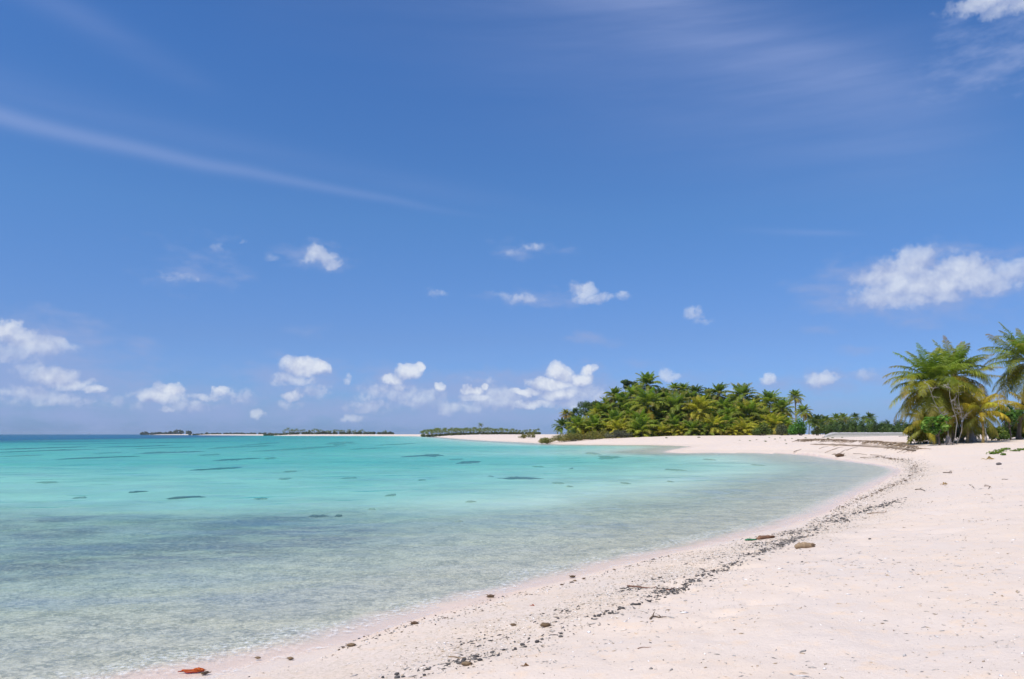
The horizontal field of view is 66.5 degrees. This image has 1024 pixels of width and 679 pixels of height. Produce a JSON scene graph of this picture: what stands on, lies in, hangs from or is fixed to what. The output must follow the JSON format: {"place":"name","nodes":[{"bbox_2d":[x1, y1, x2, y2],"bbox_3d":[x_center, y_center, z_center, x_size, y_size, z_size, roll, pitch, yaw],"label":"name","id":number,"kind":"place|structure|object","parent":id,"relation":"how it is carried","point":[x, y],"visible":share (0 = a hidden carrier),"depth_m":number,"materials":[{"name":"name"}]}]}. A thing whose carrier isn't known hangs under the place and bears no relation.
{"place":"outdoors","nodes":[
{"label":"outdoors","id":0,"kind":"place"},
{"bbox_2d":[0,434,872,676],"bbox_3d":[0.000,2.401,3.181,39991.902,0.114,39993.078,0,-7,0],"label":"water","id":1,"kind":"structure","parent":0,"point":[6,438],"depth_m":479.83,"materials":[{"name":"teal liquid"}]},
{"bbox_2d":[0,434,1023,678],"bbox_3d":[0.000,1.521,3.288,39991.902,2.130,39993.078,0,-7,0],"label":"ground","id":2,"kind":"structure","parent":0,"point":[108,576],"depth_m":12.41,"materials":[{"name":"beige sand"}]},
{"bbox_2d":[0,446,79,449],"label":"coral mound","id":3,"kind":"object","parent":2,"relation":"on","point":[40,448],"visible":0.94,"depth_m":118.11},
{"bbox_2d":[0,449,94,452],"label":"coral mound","id":4,"kind":"object","parent":2,"relation":"on","point":[51,450],"visible":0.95,"depth_m":101.95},
{"bbox_2d":[56,456,139,459],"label":"coral mound","id":5,"kind":"object","parent":2,"relation":"on","point":[97,457],"visible":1,"depth_m":70.70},
{"bbox_2d":[167,496,202,498],"bbox_3d":[-11.044,5.326,26.395,0.685,0.059,1.367,-5,-9,37],"label":"coral mound","id":6,"kind":"object","parent":2,"relation":"on","point":[180,497],"visible":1,"depth_m":26.30,"materials":[{"name":"teal stone"}]},
{"bbox_2d":[178,667,205,672],"bbox_3d":[-2.715,2.809,6.636,0.234,0.039,0.078,1,-7,-6],"label":"dried leaf","id":7,"kind":"object","parent":2,"relation":"on","point":[196,670],"visible":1,"depth_m":6.62,"materials":[{"name":"orange plant"}]},
{"bbox_2d":[190,467,239,470],"bbox_3d":[-18.223,8.067,48.864,1.366,0.071,5.670,-2,-7,15],"label":"coral mound","id":8,"kind":"object","parent":2,"relation":"on","point":[220,468],"visible":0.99,"depth_m":48.20,"materials":[{"name":"teal stone"}]},
{"bbox_2d":[207,445,269,448],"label":"coral mound","id":9,"kind":"object","parent":2,"relation":"on","point":[238,447],"visible":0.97,"depth_m":131.98,"materials":[{"name":"teal stone"}]},
{"bbox_2d":[247,448,315,451],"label":"coral mound","id":10,"kind":"object","parent":2,"relation":"on","point":[284,449],"visible":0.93,"depth_m":107.66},
{"bbox_2d":[403,454,443,456],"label":"coral mound","id":11,"kind":"object","parent":2,"relation":"on","point":[431,455],"visible":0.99,"depth_m":77.20,"materials":[{"name":"teal stone"}]},
{"bbox_2d":[500,476,540,478],"bbox_3d":[0.237,6.718,37.935,2.211,0.066,2.276,6,-9,-39],"label":"coral mound","id":12,"kind":"object","parent":2,"relation":"on","point":[516,477],"visible":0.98,"depth_m":37.61,"materials":[{"name":"teal stone"}]},
{"bbox_2d":[538,437,554,443],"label":"scrub bush","id":13,"kind":"object","parent":2,"relation":"on","point":[546,440],"visible":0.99,"depth_m":163.87,"materials":[{"name":"green plant"}]},
{"bbox_2d":[551,418,568,434],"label":"coconut palm","id":14,"kind":"object","parent":2,"relation":"on","point":[561,423],"visible":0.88,"depth_m":178.42,"materials":[{"name":"green plant"}]},
{"bbox_2d":[551,433,571,441],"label":"scrub bush","id":15,"kind":"object","parent":2,"relation":"on","point":[557,438],"visible":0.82,"depth_m":166.95,"materials":[{"name":"green plant"}]},
{"bbox_2d":[560,409,573,432],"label":"coconut palm","id":16,"kind":"object","parent":2,"relation":"on","point":[565,413],"visible":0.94,"depth_m":184.89,"materials":[{"name":"green plant"}]},
{"bbox_2d":[560,432,584,440],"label":"scrub bush","id":17,"kind":"object","parent":2,"relation":"on","point":[573,436],"visible":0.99,"depth_m":164.51,"materials":[{"name":"green plant"}]},
{"bbox_2d":[565,415,589,434],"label":"coconut palm","id":18,"kind":"object","parent":2,"relation":"on","point":[577,422],"visible":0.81,"depth_m":172.44,"materials":[{"name":"green plant"}]},
{"bbox_2d":[220,454,946,678],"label":"drift debris","id":19,"kind":"object","parent":2,"relation":"on","point":[677,553],"visible":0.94,"depth_m":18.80,"materials":[{"name":"white gravel"}]},
{"bbox_2d":[577,400,593,417],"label":"broadleaf tree","id":20,"kind":"object","parent":2,"relation":"on","point":[581,404],"visible":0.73,"depth_m":192.64,"materials":[{"name":"green plant"}]},
{"bbox_2d":[583,431,602,439],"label":"scrub bush","id":21,"kind":"object","parent":2,"relation":"on","point":[590,436],"visible":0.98,"depth_m":165.62,"materials":[{"name":"green plant"}]},
{"bbox_2d":[581,417,605,433],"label":"coconut palm","id":22,"kind":"object","parent":2,"relation":"on","point":[594,421],"visible":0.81,"depth_m":171.51,"materials":[{"name":"green plant"}]},
{"bbox_2d":[591,429,608,438],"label":"scrub bush","id":23,"kind":"object","parent":2,"relation":"on","point":[601,433],"visible":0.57,"depth_m":167.81,"materials":[{"name":"green plant"}]},
{"bbox_2d":[586,401,614,421],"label":"coconut palm","id":24,"kind":"object","parent":2,"relation":"on","point":[599,405],"visible":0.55,"depth_m":180.19,"materials":[{"name":"green plant"}]},
{"bbox_2d":[600,409,627,430],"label":"coconut palm","id":25,"kind":"object","parent":2,"relation":"on","point":[615,415],"visible":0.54,"depth_m":175.59,"materials":[{"name":"green plant"}]},
{"bbox_2d":[603,386,624,406],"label":"coconut palm","id":26,"kind":"object","parent":2,"relation":"on","point":[613,392],"visible":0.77,"depth_m":184.98,"materials":[{"name":"green plant"}]},
{"bbox_2d":[604,429,626,438],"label":"scrub bush","id":27,"kind":"object","parent":2,"relation":"on","point":[617,433],"visible":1,"depth_m":164.24,"materials":[{"name":"green plant"}]},
{"bbox_2d":[605,419,627,437],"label":"coconut palm","id":28,"kind":"object","parent":2,"relation":"on","point":[616,425],"visible":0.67,"depth_m":170.36,"materials":[{"name":"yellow plant"}]},
{"bbox_2d":[605,392,638,412],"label":"coconut palm","id":29,"kind":"object","parent":2,"relation":"on","point":[622,397],"visible":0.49,"depth_m":182.60,"materials":[{"name":"green plant"}]},
{"bbox_2d":[611,400,638,420],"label":"coconut palm","id":30,"kind":"object","parent":2,"relation":"on","point":[628,405],"visible":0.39,"depth_m":179.42,"materials":[{"name":"green plant"}]},
{"bbox_2d":[620,379,632,399],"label":"broadleaf tree","id":31,"kind":"object","parent":2,"relation":"on","point":[625,382],"visible":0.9,"depth_m":199.49,"materials":[{"name":"green plant"}]},
{"bbox_2d":[620,385,645,406],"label":"coconut palm","id":32,"kind":"object","parent":2,"relation":"on","point":[631,390],"visible":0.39,"depth_m":189.02,"materials":[{"name":"green plant"}]},
{"bbox_2d":[625,409,657,432],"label":"coconut palm","id":33,"kind":"object","parent":2,"relation":"on","point":[635,415],"visible":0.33,"depth_m":172.25,"materials":[{"name":"green plant"}]},
{"bbox_2d":[623,415,660,437],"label":"coconut palm","id":34,"kind":"object","parent":2,"relation":"on","point":[641,424],"visible":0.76,"depth_m":168.08,"materials":[{"name":"green plant"}]},
{"bbox_2d":[624,386,669,419],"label":"coconut palm","id":35,"kind":"object","parent":2,"relation":"on","point":[648,396],"visible":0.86,"depth_m":176.30,"materials":[{"name":"green plant"}]},
{"bbox_2d":[634,371,663,393],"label":"coconut palm","id":36,"kind":"object","parent":2,"relation":"on","point":[647,379],"visible":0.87,"depth_m":189.16,"materials":[{"name":"green plant"}]},
{"bbox_2d":[398,497,906,677],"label":"beach debris","id":37,"kind":"object","parent":2,"relation":"on","point":[762,550],"visible":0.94,"depth_m":9.88,"materials":[{"name":"brown plant"}]},
{"bbox_2d":[648,406,669,434],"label":"coconut palm","id":38,"kind":"object","parent":2,"relation":"on","point":[659,414],"visible":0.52,"depth_m":176.14,"materials":[{"name":"green plant"}]},
{"bbox_2d":[652,422,671,435],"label":"coconut palm","id":39,"kind":"object","parent":2,"relation":"on","point":[661,428],"visible":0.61,"depth_m":170.18,"materials":[{"name":"green plant"}]},
{"bbox_2d":[659,411,687,435],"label":"coconut palm","id":40,"kind":"object","parent":2,"relation":"on","point":[677,416],"visible":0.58,"depth_m":172.20,"materials":[{"name":"green plant"}]},
{"bbox_2d":[661,417,686,435],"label":"coconut palm","id":41,"kind":"object","parent":2,"relation":"on","point":[674,423],"visible":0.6,"depth_m":170.68,"materials":[{"name":"green plant"}]},
{"bbox_2d":[666,382,682,394],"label":"coconut palm","id":42,"kind":"object","parent":2,"relation":"on","point":[674,386],"visible":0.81,"depth_m":199.42,"materials":[{"name":"green plant"}]},
{"bbox_2d":[656,390,693,420],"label":"coconut palm","id":43,"kind":"object","parent":2,"relation":"on","point":[678,402],"visible":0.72,"depth_m":176.21,"materials":[{"name":"green plant"}]},
{"bbox_2d":[671,425,689,435],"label":"coconut palm","id":44,"kind":"object","parent":2,"relation":"on","point":[680,431],"visible":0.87,"depth_m":169.16,"materials":[{"name":"green plant"}]},
{"bbox_2d":[676,382,690,400],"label":"coconut palm","id":45,"kind":"object","parent":2,"relation":"on","point":[685,386],"visible":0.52,"depth_m":199.42,"materials":[{"name":"green plant"}]},
{"bbox_2d":[350,462,1023,678],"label":"coral rubble","id":46,"kind":"object","parent":2,"relation":"on","point":[651,668],"visible":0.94,"depth_m":6.86,"materials":[{"name":"stone"}]},
{"bbox_2d":[680,388,700,410],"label":"coconut palm","id":47,"kind":"object","parent":2,"relation":"on","point":[689,394],"visible":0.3,"depth_m":190.90,"materials":[{"name":"green plant"}]},
{"bbox_2d":[678,418,708,435],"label":"coconut palm","id":48,"kind":"object","parent":2,"relation":"on","point":[694,425],"visible":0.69,"depth_m":168.82,"materials":[{"name":"green plant"}]},
{"bbox_2d":[685,421,707,435],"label":"coconut palm","id":49,"kind":"object","parent":2,"relation":"on","point":[690,424],"visible":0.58,"depth_m":169.41,"materials":[{"name":"green plant"}]},
{"bbox_2d":[688,384,706,395],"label":"coconut palm","id":50,"kind":"object","parent":2,"relation":"on","point":[696,388],"visible":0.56,"depth_m":195.39,"materials":[{"name":"green plant"}]},
{"bbox_2d":[681,395,717,422],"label":"coconut palm","id":51,"kind":"object","parent":2,"relation":"on","point":[698,405],"visible":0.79,"depth_m":174.17,"materials":[{"name":"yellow plant"}]},
{"bbox_2d":[698,421,718,435],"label":"coconut palm","id":52,"kind":"object","parent":2,"relation":"on","point":[705,424],"visible":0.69,"depth_m":169.00,"materials":[{"name":"green plant"}]},
{"bbox_2d":[701,413,726,435],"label":"coconut palm","id":53,"kind":"object","parent":2,"relation":"on","point":[717,419],"visible":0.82,"depth_m":169.64,"materials":[{"name":"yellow plant"}]},
{"bbox_2d":[705,382,730,409],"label":"coconut palm","id":54,"kind":"object","parent":2,"relation":"on","point":[718,389],"visible":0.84,"depth_m":190.99,"materials":[{"name":"green plant"}]},
{"bbox_2d":[714,423,731,434],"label":"coconut palm","id":55,"kind":"object","parent":2,"relation":"on","point":[721,426],"visible":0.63,"depth_m":168.98,"materials":[{"name":"green plant"}]},
{"bbox_2d":[710,396,737,411],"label":"coconut palm","id":56,"kind":"object","parent":2,"relation":"on","point":[720,402],"visible":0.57,"depth_m":182.57,"materials":[{"name":"green plant"}]},
{"bbox_2d":[715,413,737,425],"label":"coconut palm","id":57,"kind":"object","parent":2,"relation":"on","point":[729,418],"visible":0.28,"depth_m":172.29,"materials":[{"name":"green plant"}]},
{"bbox_2d":[718,404,743,417],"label":"coconut palm","id":58,"kind":"object","parent":2,"relation":"on","point":[731,409],"visible":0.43,"depth_m":177.40,"materials":[{"name":"green plant"}]},
{"bbox_2d":[727,424,743,435],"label":"coconut palm","id":59,"kind":"object","parent":2,"relation":"on","point":[732,430],"visible":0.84,"depth_m":168.24,"materials":[{"name":"green plant"}]},
{"bbox_2d":[725,382,760,404],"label":"coconut palm","id":60,"kind":"object","parent":2,"relation":"on","point":[741,392],"visible":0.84,"depth_m":187.00,"materials":[{"name":"green plant"}]},
{"bbox_2d":[729,416,757,435],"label":"coconut palm","id":61,"kind":"object","parent":2,"relation":"on","point":[744,426],"visible":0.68,"depth_m":168.97,"materials":[{"name":"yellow plant"}]},
{"bbox_2d":[735,398,764,419],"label":"coconut palm","id":62,"kind":"object","parent":2,"relation":"on","point":[747,404],"visible":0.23,"depth_m":178.35,"materials":[{"name":"green plant"}]},
{"bbox_2d":[731,399,770,422],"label":"coconut palm","id":63,"kind":"object","parent":2,"relation":"on","point":[751,408],"visible":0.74,"depth_m":175.94,"materials":[{"name":"green plant"}]},
{"bbox_2d":[751,422,773,435],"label":"beach bush","id":64,"kind":"object","parent":2,"relation":"on","point":[763,430],"visible":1,"depth_m":156.87,"materials":[{"name":"green plant"}]},
{"bbox_2d":[754,412,776,433],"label":"coconut palm","id":65,"kind":"object","parent":2,"relation":"on","point":[763,416],"visible":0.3,"depth_m":174.22,"materials":[{"name":"green plant"}]},
{"bbox_2d":[755,389,787,412],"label":"coconut palm","id":66,"kind":"object","parent":2,"relation":"on","point":[769,397],"visible":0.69,"depth_m":182.88,"materials":[{"name":"green plant"}]},
{"bbox_2d":[758,412,788,434],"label":"coconut palm","id":67,"kind":"object","parent":2,"relation":"on","point":[772,419],"visible":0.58,"depth_m":171.31,"materials":[{"name":"green plant"}]},
{"bbox_2d":[775,423,787,434],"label":"beach bush","id":68,"kind":"object","parent":2,"relation":"on","point":[781,430],"visible":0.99,"depth_m":161.11,"materials":[{"name":"green plant"}]},
{"bbox_2d":[768,398,795,416],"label":"coconut palm","id":69,"kind":"object","parent":2,"relation":"on","point":[782,404],"visible":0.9,"depth_m":178.72,"materials":[{"name":"green plant"}]},
{"bbox_2d":[774,417,796,434],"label":"coconut palm","id":70,"kind":"object","parent":2,"relation":"on","point":[787,421],"visible":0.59,"depth_m":169.85,"materials":[{"name":"green plant"}]},
{"bbox_2d":[785,389,805,434],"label":"coconut palm","id":71,"kind":"object","parent":2,"relation":"on","point":[793,394],"visible":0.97,"depth_m":204.06,"materials":[{"name":"green plant"}]},
{"bbox_2d":[787,416,807,435],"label":"beach bush","id":72,"kind":"object","parent":2,"relation":"on","point":[799,428],"visible":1,"depth_m":158.62,"materials":[{"name":"green plant"}]},
{"bbox_2d":[794,404,812,434],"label":"coconut palm","id":73,"kind":"object","parent":2,"relation":"on","point":[802,408],"visible":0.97,"depth_m":196.75,"materials":[{"name":"green plant"}]},
{"bbox_2d":[794,542,815,548],"bbox_3d":[4.535,3.190,12.089,0.350,0.115,0.112,2,-7,-13],"label":"driftwood log","id":74,"kind":"object","parent":2,"relation":"on","point":[798,545],"visible":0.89,"depth_m":12.05,"materials":[{"name":"brown wood"}]},
{"bbox_2d":[825,420,839,433],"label":"scrub bush","id":75,"kind":"object","parent":2,"relation":"on","point":[830,428],"visible":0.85,"depth_m":172.46,"materials":[{"name":"green plant"}]},
{"bbox_2d":[838,419,846,431],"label":"scrub bush","id":76,"kind":"object","parent":2,"relation":"on","point":[842,426],"visible":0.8,"depth_m":176.72,"materials":[{"name":"green plant"}]},
{"bbox_2d":[849,419,857,431],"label":"scrub bush","id":77,"kind":"object","parent":2,"relation":"on","point":[853,426],"visible":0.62,"depth_m":180.82,"materials":[{"name":"green plant"}]},
{"bbox_2d":[792,439,928,452],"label":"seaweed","id":78,"kind":"object","parent":2,"relation":"on","point":[902,444],"visible":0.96,"depth_m":78.17,"materials":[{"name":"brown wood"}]},
{"bbox_2d":[856,419,866,431],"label":"scrub bush","id":79,"kind":"object","parent":2,"relation":"on","point":[861,427],"visible":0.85,"depth_m":171.64,"materials":[{"name":"green plant"}]},
{"bbox_2d":[812,443,915,450],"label":"fallen trunk","id":80,"kind":"object","parent":2,"relation":"on","point":[877,446],"visible":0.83,"depth_m":75.39,"materials":[{"name":"grey wood"}]},
{"bbox_2d":[824,432,907,437],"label":"coral rubble bank","id":81,"kind":"structure","parent":2,"relation":"on","point":[845,434],"depth_m":122.67,"materials":[{"name":"stone"}]},
{"bbox_2d":[869,417,880,431],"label":"scrub bush","id":82,"kind":"object","parent":2,"relation":"on","point":[874,428],"visible":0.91,"depth_m":175.48,"materials":[{"name":"green plant"}]},
{"bbox_2d":[885,424,899,431],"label":"scrub bush","id":83,"kind":"object","parent":2,"relation":"on","point":[891,428],"visible":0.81,"depth_m":170.55,"materials":[{"name":"green plant"}]},
{"bbox_2d":[907,426,923,443],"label":"beach shrub","id":84,"kind":"object","parent":2,"relation":"on","point":[916,440],"visible":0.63,"depth_m":68.44,"materials":[{"name":"green plant"}]},
{"bbox_2d":[903,408,953,444],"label":"coconut palm","id":85,"kind":"object","parent":2,"relation":"on","point":[932,438],"visible":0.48,"depth_m":67.23,"materials":[{"name":"green plant"}]},
{"bbox_2d":[882,343,982,443],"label":"coconut palm","id":86,"kind":"object","parent":2,"relation":"on","point":[934,370],"visible":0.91,"depth_m":67.02,"materials":[{"name":"green plant"}]},
{"bbox_2d":[920,414,951,444],"bbox_3d":[34.465,7.394,63.516,2.450,2.718,2.486,0,-7,0],"label":"beach tree","id":87,"kind":"object","parent":2,"relation":"on","point":[927,424],"visible":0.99,"depth_m":63.42,"materials":[{"name":"green plant"}]},
{"bbox_2d":[923,380,948,444],"bbox_3d":[34.766,5.939,63.583,1.810,5.387,1.512,0,-7,0],"label":"dead branch","id":88,"kind":"object","parent":2,"relation":"on","point":[940,413],"visible":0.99,"depth_m":63.80,"materials":[{"name":"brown wood"}]},
{"bbox_2d":[944,381,961,444],"bbox_3d":[35.662,5.935,63.206,1.615,5.292,0.890,0,-7,0],"label":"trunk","id":89,"kind":"object","parent":2,"relation":"on","point":[952,407],"visible":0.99,"depth_m":63.27,"materials":[{"name":"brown wood"}]},
{"bbox_2d":[933,378,978,442],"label":"coconut palm","id":90,"kind":"object","parent":2,"relation":"on","point":[953,437],"visible":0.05,"depth_m":68.35,"materials":[{"name":"brown plant"}]},
{"bbox_2d":[911,335,1003,437],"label":"coconut palm","id":91,"kind":"object","parent":2,"relation":"on","point":[957,353],"visible":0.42,"depth_m":73.47,"materials":[{"name":"green plant"}]},
{"bbox_2d":[952,381,969,443],"bbox_3d":[36.817,6.033,64.249,1.476,5.280,1.196,0,-7,0],"label":"dead branch","id":92,"kind":"object","parent":2,"relation":"on","point":[960,412],"visible":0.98,"depth_m":64.19,"materials":[{"name":"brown wood"}]},
{"bbox_2d":[941,395,986,442],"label":"coconut palm","id":93,"kind":"object","parent":2,"relation":"on","point":[946,434],"visible":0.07,"depth_m":69.51,"materials":[{"name":"green plant"}]},
{"bbox_2d":[943,395,987,442],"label":"coconut palm","id":94,"kind":"object","parent":2,"relation":"on","point":[977,427],"visible":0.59,"depth_m":66.53,"materials":[{"name":"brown plant"}]},
{"bbox_2d":[963,432,978,441],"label":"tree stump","id":95,"kind":"object","parent":2,"relation":"on","point":[972,438],"visible":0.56,"depth_m":67.52,"materials":[{"name":"grey wood"}]},
{"bbox_2d":[951,384,1010,442],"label":"coconut palm","id":96,"kind":"object","parent":2,"relation":"on","point":[987,404],"visible":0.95,"depth_m":65.51,"materials":[{"name":"green plant"}]},
{"bbox_2d":[987,425,1009,440],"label":"beach shrub","id":97,"kind":"object","parent":2,"relation":"on","point":[1003,434],"visible":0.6,"depth_m":68.23,"materials":[{"name":"green plant"}]},
{"bbox_2d":[986,447,1010,454],"bbox_3d":[32.551,7.482,52.305,1.283,0.475,5.399,-5,-9,36],"label":"beach vine","id":98,"kind":"object","parent":2,"relation":"on","point":[999,451],"visible":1,"depth_m":51.95,"materials":[{"name":"green plant"}]},
{"bbox_2d":[976,322,1023,439],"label":"coconut palm","id":99,"kind":"object","parent":2,"relation":"on","point":[1014,377],"visible":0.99,"depth_m":70.15,"materials":[{"name":"green plant"}]},
{"bbox_2d":[992,404,1023,439],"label":"beach tree","id":100,"kind":"object","parent":2,"relation":"on","point":[1012,415],"visible":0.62,"depth_m":68.39,"materials":[{"name":"green plant"}]},
{"bbox_2d":[1003,392,1023,431],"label":"coconut palm","id":101,"kind":"object","parent":2,"relation":"on","point":[1017,405],"visible":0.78,"depth_m":68.90,"materials":[{"name":"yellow plant"}]},
{"bbox_2d":[1006,423,1023,438],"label":"beach shrub","id":102,"kind":"object","parent":2,"relation":"on","point":[1013,432],"visible":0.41,"depth_m":70.72,"materials":[{"name":"green plant"}]},
{"bbox_2d":[0,0,1023,433],"label":"sky","id":103,"kind":"structure","parent":0,"point":[220,216],"materials":[{"name":"blue"}]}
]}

